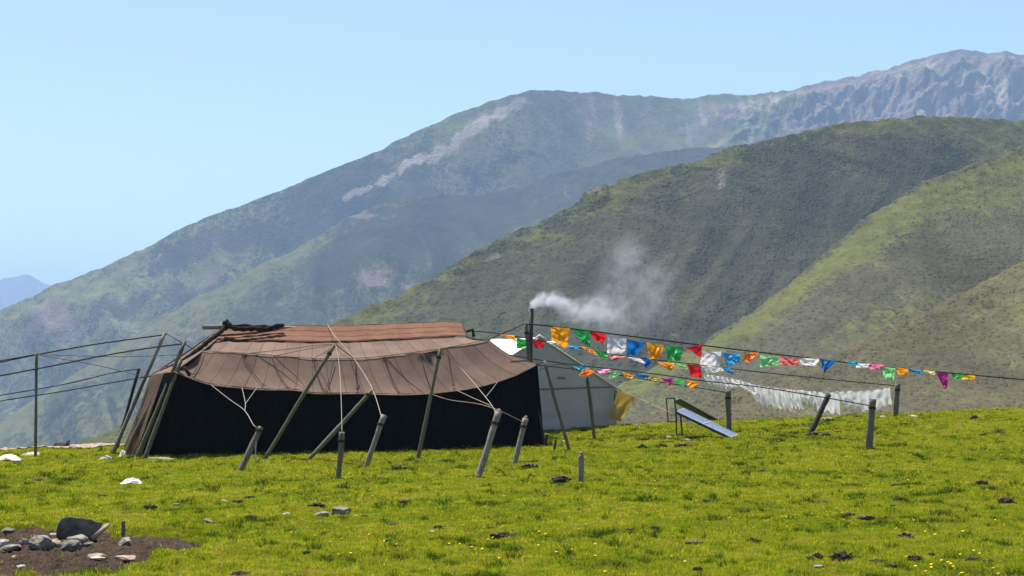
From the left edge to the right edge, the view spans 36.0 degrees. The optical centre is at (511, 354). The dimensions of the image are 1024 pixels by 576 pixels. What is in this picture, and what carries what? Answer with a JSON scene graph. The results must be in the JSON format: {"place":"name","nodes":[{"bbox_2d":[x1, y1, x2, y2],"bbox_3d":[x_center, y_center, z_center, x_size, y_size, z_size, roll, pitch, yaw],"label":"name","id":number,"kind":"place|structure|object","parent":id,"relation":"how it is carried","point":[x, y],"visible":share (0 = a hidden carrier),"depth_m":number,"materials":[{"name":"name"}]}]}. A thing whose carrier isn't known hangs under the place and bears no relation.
{"place":"outdoors","nodes":[
{"label":"outdoors","id":0,"kind":"place"},
{"bbox_2d":[0,274,51,310],"bbox_3d":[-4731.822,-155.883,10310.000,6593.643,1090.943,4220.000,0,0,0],"label":"peak","id":1,"kind":"structure","parent":0,"point":[14,290],"depth_m":9105.52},
{"bbox_2d":[0,443,124,449],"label":"stony track","id":2,"kind":"structure","parent":0,"point":[92,445],"depth_m":40.56,"materials":[{"name":"stone"}]},
{"bbox_2d":[53,440,69,445],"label":"dark bundle","id":3,"kind":"object","parent":2,"relation":"on","point":[63,443],"visible":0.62,"depth_m":40.93,"materials":[{"name":"grey fabric"}]},
{"bbox_2d":[0,146,728,447],"bbox_3d":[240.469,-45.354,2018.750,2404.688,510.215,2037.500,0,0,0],"label":"mountain shoulder","id":4,"kind":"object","parent":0,"point":[353,264],"visible":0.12,"depth_m":1855.02},
{"bbox_2d":[0,49,1023,422],"bbox_3d":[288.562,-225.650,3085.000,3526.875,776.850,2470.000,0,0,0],"label":"mountain","id":5,"kind":"structure","parent":0,"point":[504,143],"depth_m":2522.29,"materials":[{"name":"stone"}]},
{"bbox_2d":[0,408,1023,575],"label":"meadow","id":6,"kind":"structure","parent":0,"point":[133,530],"depth_m":24.22,"materials":[{"name":"green"}]},
{"bbox_2d":[0,454,21,460],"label":"sack","id":7,"kind":"object","parent":6,"relation":"on","point":[10,457],"visible":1,"depth_m":35.78,"materials":[{"name":"fabric"}]},
{"bbox_2d":[34,353,37,456],"bbox_3d":[-11.219,1.246,37.125,0.093,2.545,0.080,0,0,0],"label":"fence post","id":8,"kind":"object","parent":6,"relation":"on","point":[35,411],"visible":0.97,"depth_m":37.10,"materials":[{"name":"grey wood"}]},
{"bbox_2d":[40,355,143,376],"bbox_3d":[-9.982,0.268,37.315,2.478,0.553,0.018,0,0,-9],"label":"rope","id":9,"kind":"object","parent":8,"relation":"attached to","point":[92,364],"visible":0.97,"depth_m":37.32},
{"bbox_2d":[38,354,177,356],"bbox_3d":[-9.416,0.026,36.729,3.667,0.070,0.021,0,0,13],"label":"rope","id":10,"kind":"object","parent":8,"relation":"attached to","point":[109,356],"visible":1,"depth_m":36.69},
{"bbox_2d":[0,526,203,575],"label":"bare soil","id":11,"kind":"structure","parent":6,"relation":"on","point":[27,557],"depth_m":18.80,"materials":[{"name":"soil"}]},
{"bbox_2d":[1,527,14,533],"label":"stone","id":12,"kind":"object","parent":11,"relation":"on","point":[9,530],"visible":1,"depth_m":20.76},
{"bbox_2d":[0,544,21,550],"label":"stone","id":13,"kind":"object","parent":11,"relation":"on","point":[11,547],"visible":1,"depth_m":19.03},
{"bbox_2d":[28,535,53,550],"bbox_3d":[-5.707,2.292,19.166,0.368,0.214,0.376,0,0,39],"label":"stone","id":14,"kind":"object","parent":11,"relation":"on","point":[42,542],"visible":0.94,"depth_m":19.01,"materials":[{"name":"stone"}]},
{"bbox_2d":[52,538,61,547],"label":"stone","id":15,"kind":"object","parent":11,"relation":"on","point":[57,542],"visible":0.75,"depth_m":19.37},
{"bbox_2d":[61,539,81,551],"bbox_3d":[-5.346,2.332,19.104,0.244,0.184,0.373,0,0,0],"label":"stone","id":16,"kind":"object","parent":11,"relation":"on","point":[71,545],"visible":0.83,"depth_m":18.96,"materials":[{"name":"stone"}]},
{"bbox_2d":[66,534,89,546],"bbox_3d":[-5.500,2.363,19.912,0.323,0.185,0.380,0,0,0],"label":"stone","id":17,"kind":"object","parent":11,"relation":"on","point":[82,538],"visible":0.56,"depth_m":19.78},
{"bbox_2d":[56,516,101,538],"bbox_3d":[-5.646,2.261,20.515,0.630,0.315,0.205,0,0,0],"label":"stone","id":18,"kind":"object","parent":11,"relation":"on","point":[67,526],"visible":0.86,"depth_m":20.45,"materials":[{"name":"stone"}]},
{"bbox_2d":[87,553,107,561],"bbox_3d":[-4.803,2.349,18.207,0.216,0.104,0.274,0,0,0],"label":"stone","id":19,"kind":"object","parent":11,"relation":"on","point":[99,554],"visible":0.72,"depth_m":18.16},
{"bbox_2d":[90,523,110,538],"bbox_3d":[-5.322,2.287,20.365,0.272,0.201,0.061,0,0,-5],"label":"board","id":20,"kind":"object","parent":11,"relation":"on","point":[98,533],"visible":1,"depth_m":20.36,"materials":[{"name":"wood"}]},
{"bbox_2d":[121,521,125,537],"bbox_3d":[-5.035,2.283,20.404,0.054,0.252,0.053,0,0,-22],"label":"stub post","id":21,"kind":"object","parent":11,"relation":"on","point":[123,529],"visible":0.85,"depth_m":20.38,"materials":[{"name":"grey wood"}]},
{"bbox_2d":[114,555,135,560],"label":"stone","id":22,"kind":"object","parent":11,"relation":"on","point":[125,557],"visible":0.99,"depth_m":18.07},
{"bbox_2d":[119,537,131,546],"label":"stone","id":23,"kind":"object","parent":11,"relation":"on","point":[123,541],"visible":0.96,"depth_m":19.60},
{"bbox_2d":[118,368,139,447],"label":"prop pole","id":24,"kind":"object","parent":6,"relation":"on","point":[132,392],"visible":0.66,"depth_m":39.94,"materials":[{"name":"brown wood"}]},
{"bbox_2d":[0,369,136,395],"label":"rope","id":25,"kind":"object","parent":24,"relation":"attached to","point":[68,383],"visible":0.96,"depth_m":39.02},
{"bbox_2d":[120,478,141,483],"bbox_3d":[-6.973,2.311,28.868,0.422,0.111,0.285,0,0,0],"label":"plastic bag","id":26,"kind":"object","parent":6,"relation":"on","point":[131,480],"visible":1,"depth_m":28.79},
{"bbox_2d":[110,332,165,454],"bbox_3d":[-9.014,0.977,37.925,1.468,3.029,0.126,0,0,-37],"label":"prop pole","id":27,"kind":"object","parent":6,"relation":"on","point":[128,416],"visible":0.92,"depth_m":37.87,"materials":[{"name":"grey wood"}]},
{"bbox_2d":[0,334,166,362],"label":"rope","id":28,"kind":"object","parent":27,"relation":"attached to","point":[84,346],"visible":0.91,"depth_m":37.91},
{"bbox_2d":[125,371,165,453],"bbox_3d":[-8.589,1.433,36.841,1.091,2.085,0.104,0,0,-18],"label":"prop pole","id":29,"kind":"object","parent":6,"relation":"on","point":[132,438],"visible":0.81,"depth_m":36.74,"materials":[{"name":"brown wood"}]},
{"bbox_2d":[135,341,185,456],"bbox_3d":[-8.066,1.073,36.078,1.232,2.772,0.128,0,0,-28],"label":"prop pole","id":30,"kind":"object","parent":6,"relation":"on","point":[149,428],"visible":0.88,"depth_m":36.00,"materials":[{"name":"brown wood"}]},
{"bbox_2d":[0,343,181,375],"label":"rope","id":31,"kind":"object","parent":30,"relation":"attached to","point":[90,358],"visible":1,"depth_m":36.58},
{"bbox_2d":[144,359,182,456],"bbox_3d":[-7.929,1.276,35.712,0.953,2.328,0.117,0,0,-30],"label":"prop pole","id":32,"kind":"object","parent":6,"relation":"on","point":[152,436],"visible":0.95,"depth_m":35.68,"materials":[{"name":"brown wood"}]},
{"bbox_2d":[237,426,262,470],"bbox_3d":[-5.334,1.984,31.930,0.658,1.063,0.162,0,0,-39],"label":"peg","id":33,"kind":"object","parent":6,"relation":"on","point":[251,447],"visible":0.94,"depth_m":31.92,"materials":[{"name":"grey wood"}]},
{"bbox_2d":[211,385,259,427],"bbox_3d":[-5.804,1.091,33.840,1.030,0.791,4.410,0,0,-14],"label":"rope","id":34,"kind":"object","parent":33,"relation":"attached to","point":[240,406],"visible":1,"depth_m":34.30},
{"bbox_2d":[263,343,336,458],"bbox_3d":[-4.647,1.061,34.345,1.655,2.628,0.119,0,0,-13],"label":"prop pole","id":35,"kind":"object","parent":6,"relation":"on","point":[297,404],"visible":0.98,"depth_m":34.33,"materials":[{"name":"brown wood"}]},
{"bbox_2d":[248,343,333,356],"bbox_3d":[-4.542,-0.084,36.358,1.394,0.318,3.680,0,0,-41],"label":"rope","id":36,"kind":"object","parent":35,"relation":"attached to","point":[299,350],"visible":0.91,"depth_m":37.06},
{"bbox_2d":[123,319,542,455],"bbox_3d":[-4.826,0.857,40.470,9.891,3.486,8.767,0,0,-11],"label":"black tent","id":37,"kind":"object","parent":6,"relation":"on","point":[201,415],"visible":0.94,"depth_m":37.24,"materials":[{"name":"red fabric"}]},
{"bbox_2d":[0,376,150,401],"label":"rope","id":38,"kind":"object","parent":37,"relation":"attached to","point":[75,389],"visible":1,"depth_m":37.36,"materials":[{"name":"fabric"}]},
{"bbox_2d":[471,331,894,385],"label":"rope","id":39,"kind":"object","parent":37,"relation":"attached to","point":[699,364],"visible":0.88,"depth_m":43.87,"materials":[{"name":"fabric"}]},
{"bbox_2d":[516,338,525,348],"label":"prayer flag","id":40,"kind":"object","parent":39,"relation":"hanging from","point":[521,343],"visible":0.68,"depth_m":42.34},
{"bbox_2d":[533,340,543,348],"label":"prayer flag","id":41,"kind":"object","parent":39,"relation":"hanging from","point":[538,344],"visible":0.89,"depth_m":42.46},
{"bbox_2d":[657,361,674,370],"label":"prayer flag","id":42,"kind":"object","parent":39,"relation":"hanging from","point":[669,366],"visible":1,"depth_m":43.41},
{"bbox_2d":[687,364,701,377],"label":"prayer flag","id":43,"kind":"object","parent":39,"relation":"hanging from","point":[694,370],"visible":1,"depth_m":43.67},
{"bbox_2d":[702,366,723,372],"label":"prayer flag","id":44,"kind":"object","parent":39,"relation":"hanging from","point":[708,369],"visible":0.99,"depth_m":43.75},
{"bbox_2d":[336,432,344,477],"bbox_3d":[-3.243,1.973,29.711,0.206,1.025,0.141,0,0,0],"label":"peg","id":45,"kind":"object","parent":6,"relation":"on","point":[341,440],"visible":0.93,"depth_m":29.66,"materials":[{"name":"grey wood"}]},
{"bbox_2d":[307,388,374,459],"bbox_3d":[-3.758,1.558,34.388,1.605,1.640,0.127,0,0,-24],"label":"prop pole","id":46,"kind":"object","parent":6,"relation":"on","point":[328,438],"visible":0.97,"depth_m":34.35,"materials":[{"name":"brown wood"}]},
{"bbox_2d":[331,506,351,514],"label":"stone","id":47,"kind":"object","parent":6,"relation":"on","point":[341,510],"visible":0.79,"depth_m":22.83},
{"bbox_2d":[364,414,386,466],"bbox_3d":[-2.824,1.851,32.411,0.565,1.240,0.150,0,0,-33],"label":"peg","id":48,"kind":"object","parent":6,"relation":"on","point":[381,422],"visible":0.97,"depth_m":32.39,"materials":[{"name":"grey wood"}]},
{"bbox_2d":[327,324,380,414],"bbox_3d":[-3.635,0.293,36.573,0.198,2.140,8.362,0,0,-15],"label":"rope","id":49,"kind":"object","parent":48,"relation":"attached to","point":[359,366],"visible":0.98,"depth_m":36.47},
{"bbox_2d":[416,348,441,457],"bbox_3d":[-1.825,1.115,34.678,0.718,2.525,0.112,0,0,-39],"label":"prop pole","id":50,"kind":"object","parent":6,"relation":"on","point":[424,426],"visible":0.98,"depth_m":34.63,"materials":[{"name":"brown wood"}]},
{"bbox_2d":[475,409,501,476],"bbox_3d":[-0.464,1.757,29.858,0.669,1.452,0.163,0,0,-40],"label":"peg","id":51,"kind":"object","parent":6,"relation":"on","point":[489,441],"visible":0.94,"depth_m":29.84,"materials":[{"name":"grey wood"}]},
{"bbox_2d":[440,348,496,410],"bbox_3d":[-0.935,0.536,33.776,1.307,1.357,7.550,0,0,0],"label":"rope","id":52,"kind":"object","parent":51,"relation":"attached to","point":[474,383],"visible":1,"depth_m":34.03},
{"bbox_2d":[489,531,516,538],"bbox_3d":[-0.112,2.346,20.243,0.372,0.156,0.282,0,0,0],"label":"dung clod","id":53,"kind":"object","parent":6,"relation":"on","point":[500,535],"visible":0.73,"depth_m":20.21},
{"bbox_2d":[13,408,1023,533],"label":"wildflowers","id":54,"kind":"object","parent":6,"relation":"on","point":[661,473],"visible":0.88,"depth_m":28.82,"materials":[{"name":"yellow plant"}]},
{"bbox_2d":[512,416,528,463],"bbox_3d":[0.155,1.898,33.585,0.471,1.178,0.149,0,0,-39],"label":"peg","id":55,"kind":"object","parent":6,"relation":"on","point":[523,426],"visible":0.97,"depth_m":33.56,"materials":[{"name":"grey wood"}]},
{"bbox_2d":[524,323,530,361],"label":"flag pole","id":56,"kind":"object","parent":6,"relation":"on","point":[526,333],"visible":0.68,"depth_m":39.03,"materials":[{"name":"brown wood"}]},
{"bbox_2d":[528,323,1023,379],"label":"rope","id":57,"kind":"object","parent":56,"relation":"attached to","point":[753,351],"visible":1,"depth_m":41.01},
{"bbox_2d":[551,326,569,347],"bbox_3d":[1.209,-0.424,39.262,0.470,0.554,0.177,0,0,0],"label":"prayer flag","id":58,"kind":"object","parent":57,"relation":"hanging from","point":[559,335],"visible":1,"depth_m":39.24,"materials":[{"name":"fabric"}]},
{"bbox_2d":[572,329,590,346],"bbox_3d":[1.758,-0.402,39.425,0.474,0.463,0.240,0,0,25],"label":"prayer flag","id":59,"kind":"object","parent":57,"relation":"hanging from","point":[584,336],"visible":1,"depth_m":39.40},
{"bbox_2d":[590,331,606,343],"bbox_3d":[2.171,-0.434,39.711,0.453,0.321,0.229,0,0,0],"label":"prayer flag","id":60,"kind":"object","parent":57,"relation":"hanging from","point":[599,337],"visible":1,"depth_m":39.64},
{"bbox_2d":[607,336,625,354],"bbox_3d":[2.639,-0.229,39.767,0.496,0.481,0.135,0,0,-12],"label":"prayer flag","id":61,"kind":"object","parent":57,"relation":"hanging from","point":[616,345],"visible":1,"depth_m":39.77,"materials":[{"name":"fabric"}]},
{"bbox_2d":[626,339,644,355],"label":"prayer flag","id":62,"kind":"object","parent":57,"relation":"hanging from","point":[634,348],"visible":1,"depth_m":40.01,"materials":[{"name":"fabric"}]},
{"bbox_2d":[647,342,663,358],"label":"prayer flag","id":63,"kind":"object","parent":57,"relation":"hanging from","point":[655,351],"visible":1,"depth_m":40.15,"materials":[{"name":"fabric"}]},
{"bbox_2d":[666,346,682,360],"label":"prayer flag","id":64,"kind":"object","parent":57,"relation":"hanging from","point":[674,353],"visible":1,"depth_m":40.31,"materials":[{"name":"fabric"}]},
{"bbox_2d":[685,344,702,357],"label":"prayer flag","id":65,"kind":"object","parent":57,"relation":"hanging from","point":[697,350],"visible":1,"depth_m":40.55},
{"bbox_2d":[700,351,720,366],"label":"prayer flag","id":66,"kind":"object","parent":57,"relation":"hanging from","point":[710,359],"visible":1,"depth_m":40.76,"materials":[{"name":"fabric"}]},
{"bbox_2d":[722,352,740,366],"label":"prayer flag","id":67,"kind":"object","parent":57,"relation":"hanging from","point":[730,359],"visible":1,"depth_m":40.89,"materials":[{"name":"fabric"}]},
{"bbox_2d":[742,352,758,362],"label":"prayer flag","id":68,"kind":"object","parent":57,"relation":"hanging from","point":[748,357],"visible":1,"depth_m":41.12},
{"bbox_2d":[760,355,779,366],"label":"prayer flag","id":69,"kind":"object","parent":57,"relation":"hanging from","point":[768,360],"visible":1,"depth_m":41.29,"materials":[{"name":"fabric"}]},
{"bbox_2d":[779,357,798,365],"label":"prayer flag","id":70,"kind":"object","parent":57,"relation":"hanging from","point":[789,361],"visible":1,"depth_m":41.52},
{"bbox_2d":[800,358,818,365],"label":"prayer flag","id":71,"kind":"object","parent":57,"relation":"hanging from","point":[808,361],"visible":1,"depth_m":41.70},
{"bbox_2d":[820,358,835,371],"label":"prayer flag","id":72,"kind":"object","parent":57,"relation":"hanging from","point":[826,364],"visible":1,"depth_m":41.86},
{"bbox_2d":[883,367,894,380],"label":"prayer flag","id":73,"kind":"object","parent":57,"relation":"hanging from","point":[888,372],"visible":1,"depth_m":42.53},
{"bbox_2d":[896,367,908,376],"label":"prayer flag","id":74,"kind":"object","parent":57,"relation":"hanging from","point":[902,372],"visible":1,"depth_m":42.66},
{"bbox_2d":[936,372,947,388],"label":"prayer flag","id":75,"kind":"object","parent":57,"relation":"hanging from","point":[943,378],"visible":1,"depth_m":43.01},
{"bbox_2d":[529,308,533,362],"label":"stove pipe","id":76,"kind":"object","parent":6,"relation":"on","point":[531,314],"visible":0.41,"depth_m":41.15,"materials":[{"name":"metal"}]},
{"bbox_2d":[538,409,544,444],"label":"prop pole","id":77,"kind":"object","parent":6,"relation":"on","point":[543,437],"visible":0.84,"depth_m":37.62,"materials":[{"name":"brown wood"}]},
{"bbox_2d":[490,334,620,430],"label":"white tent","id":78,"kind":"object","parent":6,"relation":"on","point":[570,389],"visible":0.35,"depth_m":43.94,"materials":[{"name":"fabric"}]},
{"bbox_2d":[543,360,570,449],"bbox_3d":[1.047,1.226,36.124,0.798,2.185,0.082,0,0,35],"label":"prop pole","id":79,"kind":"object","parent":6,"relation":"on","point":[557,407],"visible":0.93,"depth_m":36.12,"materials":[{"name":"brown wood"}]},
{"bbox_2d":[550,475,572,483],"bbox_3d":[0.885,2.302,28.738,0.442,0.193,0.366,0,0,0],"label":"dung clod","id":80,"kind":"object","parent":6,"relation":"on","point":[559,479],"visible":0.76,"depth_m":28.65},
{"bbox_2d":[578,451,583,481],"bbox_3d":[1.270,2.150,28.925,0.112,0.742,0.115,0,0,0],"label":"peg","id":81,"kind":"object","parent":6,"relation":"on","point":[581,466],"visible":0.8,"depth_m":28.88,"materials":[{"name":"grey wood"}]},
{"bbox_2d":[585,376,595,438],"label":"prop pole","id":82,"kind":"object","parent":6,"relation":"on","point":[590,406],"visible":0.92,"depth_m":39.33,"materials":[{"name":"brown wood"}]},
{"bbox_2d":[619,389,703,429],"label":"rope","id":83,"kind":"object","parent":6,"relation":"on","point":[665,410],"visible":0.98,"depth_m":41.50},
{"bbox_2d":[610,390,634,421],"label":"hanging cloth","id":84,"kind":"object","parent":83,"relation":"hanging from","point":[622,403],"visible":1,"depth_m":44.40,"materials":[{"name":"fabric"}]},
{"bbox_2d":[666,398,717,422],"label":"solar panel","id":85,"kind":"object","parent":6,"relation":"on","point":[691,407],"visible":0.75,"depth_m":45.69,"materials":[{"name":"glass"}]},
{"bbox_2d":[675,408,737,437],"bbox_3d":[4.832,1.718,39.081,1.480,0.736,0.588,0,0,24],"label":"solar panel","id":86,"kind":"object","parent":6,"relation":"on","point":[704,422],"visible":0.96,"depth_m":39.05,"materials":[{"name":"glass"}]},
{"bbox_2d":[725,390,731,430],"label":"line post","id":87,"kind":"object","parent":6,"relation":"on","point":[728,409],"visible":0.94,"depth_m":41.23,"materials":[{"name":"grey wood"}]},
{"bbox_2d":[537,365,725,392],"bbox_3d":[3.130,0.630,39.669,6.045,0.768,0.078,0,0,-33],"label":"rope","id":88,"kind":"object","parent":87,"relation":"attached to","point":[633,377],"visible":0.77,"depth_m":39.76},
{"bbox_2d":[579,368,594,375],"bbox_3d":[1.825,0.422,38.301,0.405,0.216,0.107,0,0,8],"label":"prayer flag","id":89,"kind":"object","parent":88,"relation":"hanging from","point":[588,372],"visible":1,"depth_m":38.29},
{"bbox_2d":[687,380,698,388],"bbox_3d":[4.445,0.738,38.787,0.344,0.228,0.131,0,0,-25],"label":"prayer flag","id":90,"kind":"object","parent":88,"relation":"hanging from","point":[691,384],"visible":1,"depth_m":38.77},
{"bbox_2d":[807,393,830,432],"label":"line post","id":91,"kind":"object","parent":6,"relation":"on","point":[815,422],"visible":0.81,"depth_m":40.34,"materials":[{"name":"grey wood"}]},
{"bbox_2d":[828,550,852,560],"bbox_3d":[3.777,2.329,17.999,0.298,0.192,0.225,0,0,26],"label":"dung clod","id":92,"kind":"object","parent":6,"relation":"on","point":[843,555],"visible":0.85,"depth_m":17.95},
{"bbox_2d":[854,515,874,519],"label":"dung clod","id":93,"kind":"object","parent":6,"relation":"on","point":[866,517],"visible":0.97,"depth_m":22.75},
{"bbox_2d":[866,399,876,448],"bbox_3d":[8.152,1.635,35.768,0.244,1.269,0.173,0,0,0],"label":"line post","id":94,"kind":"object","parent":6,"relation":"on","point":[870,425],"visible":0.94,"depth_m":35.71,"materials":[{"name":"grey wood"}]},
{"bbox_2d":[509,354,868,405],"bbox_3d":[4.066,0.595,37.004,8.611,1.187,0.064,0,0,16],"label":"rope","id":95,"kind":"object","parent":94,"relation":"attached to","point":[691,379],"visible":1,"depth_m":36.97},
{"bbox_2d":[609,370,620,377],"bbox_3d":[2.520,0.481,38.360,0.313,0.195,0.086,0,0,-6],"label":"prayer flag","id":96,"kind":"object","parent":95,"relation":"hanging from","point":[613,374],"visible":1,"depth_m":38.37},
{"bbox_2d":[893,383,900,416],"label":"line post","id":97,"kind":"object","parent":6,"relation":"on","point":[897,389],"visible":0.91,"depth_m":45.08,"materials":[{"name":"grey wood"}]},
{"bbox_2d":[997,496,1016,503],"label":"dung clod","id":98,"kind":"object","parent":6,"relation":"on","point":[1005,500],"visible":0.84,"depth_m":24.75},
{"bbox_2d":[0,0,1023,284],"label":"sky","id":99,"kind":"structure","parent":0,"point":[126,125],"materials":[{"name":"blue"}]},
{"bbox_2d":[79,115,1023,443],"bbox_3d":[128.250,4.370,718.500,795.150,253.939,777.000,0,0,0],"label":"green hill","id":100,"kind":"structure","parent":0,"point":[703,251],"depth_m":637.55,"materials":[{"name":"plant"}]},
{"bbox_2d":[702,373,896,391],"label":"rope","id":101,"kind":"object","parent":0,"point":[797,389],"visible":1,"depth_m":43.07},
{"bbox_2d":[703,374,720,385],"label":"gauze cloth","id":102,"kind":"object","parent":101,"relation":"hanging from","point":[709,377],"visible":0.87,"depth_m":41.33,"materials":[{"name":"white"}]},
{"bbox_2d":[714,375,738,388],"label":"gauze cloth","id":103,"kind":"object","parent":101,"relation":"hanging from","point":[724,380],"visible":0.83,"depth_m":41.58,"materials":[{"name":"white"}]},
{"bbox_2d":[730,378,758,397],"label":"gauze cloth","id":104,"kind":"object","parent":101,"relation":"hanging from","point":[749,390],"visible":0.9,"depth_m":41.92,"materials":[{"name":"white"}]},
{"bbox_2d":[747,382,768,406],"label":"gauze cloth","id":105,"kind":"object","parent":101,"relation":"hanging from","point":[761,398],"visible":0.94,"depth_m":42.23,"materials":[{"name":"white"}]},
{"bbox_2d":[761,385,777,407],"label":"gauze cloth","id":106,"kind":"object","parent":101,"relation":"hanging from","point":[768,395],"visible":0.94,"depth_m":42.47,"materials":[{"name":"white"}]},
{"bbox_2d":[772,387,790,410],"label":"gauze cloth","id":107,"kind":"object","parent":101,"relation":"hanging from","point":[780,399],"visible":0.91,"depth_m":42.70,"materials":[{"name":"white"}]},
{"bbox_2d":[785,388,803,409],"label":"gauze cloth","id":108,"kind":"object","parent":101,"relation":"hanging from","point":[794,400],"visible":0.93,"depth_m":42.96,"materials":[{"name":"white"}]},
{"bbox_2d":[799,390,820,406],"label":"gauze cloth","id":109,"kind":"object","parent":101,"relation":"hanging from","point":[811,399],"visible":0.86,"depth_m":43.28,"materials":[{"name":"white"}]},
{"bbox_2d":[816,391,839,414],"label":"gauze cloth","id":110,"kind":"object","parent":101,"relation":"hanging from","point":[832,406],"visible":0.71,"depth_m":43.75,"materials":[{"name":"white"}]},
{"bbox_2d":[837,390,864,409],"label":"gauze cloth","id":111,"kind":"object","parent":101,"relation":"hanging from","point":[853,396],"visible":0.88,"depth_m":44.11,"materials":[{"name":"white"}]},
{"bbox_2d":[860,387,891,411],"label":"gauze cloth","id":112,"kind":"object","parent":101,"relation":"hanging from","point":[882,396],"visible":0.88,"depth_m":44.62,"materials":[{"name":"white"}]},
{"bbox_2d":[617,145,1023,423],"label":"gully slope","id":113,"kind":"structure","parent":0,"point":[924,246],"depth_m":394.03,"materials":[{"name":"plant"}]},
{"bbox_2d":[628,262,1023,423],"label":"spur","id":114,"kind":"structure","parent":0,"point":[978,329],"depth_m":264.61,"materials":[{"name":"plant"}]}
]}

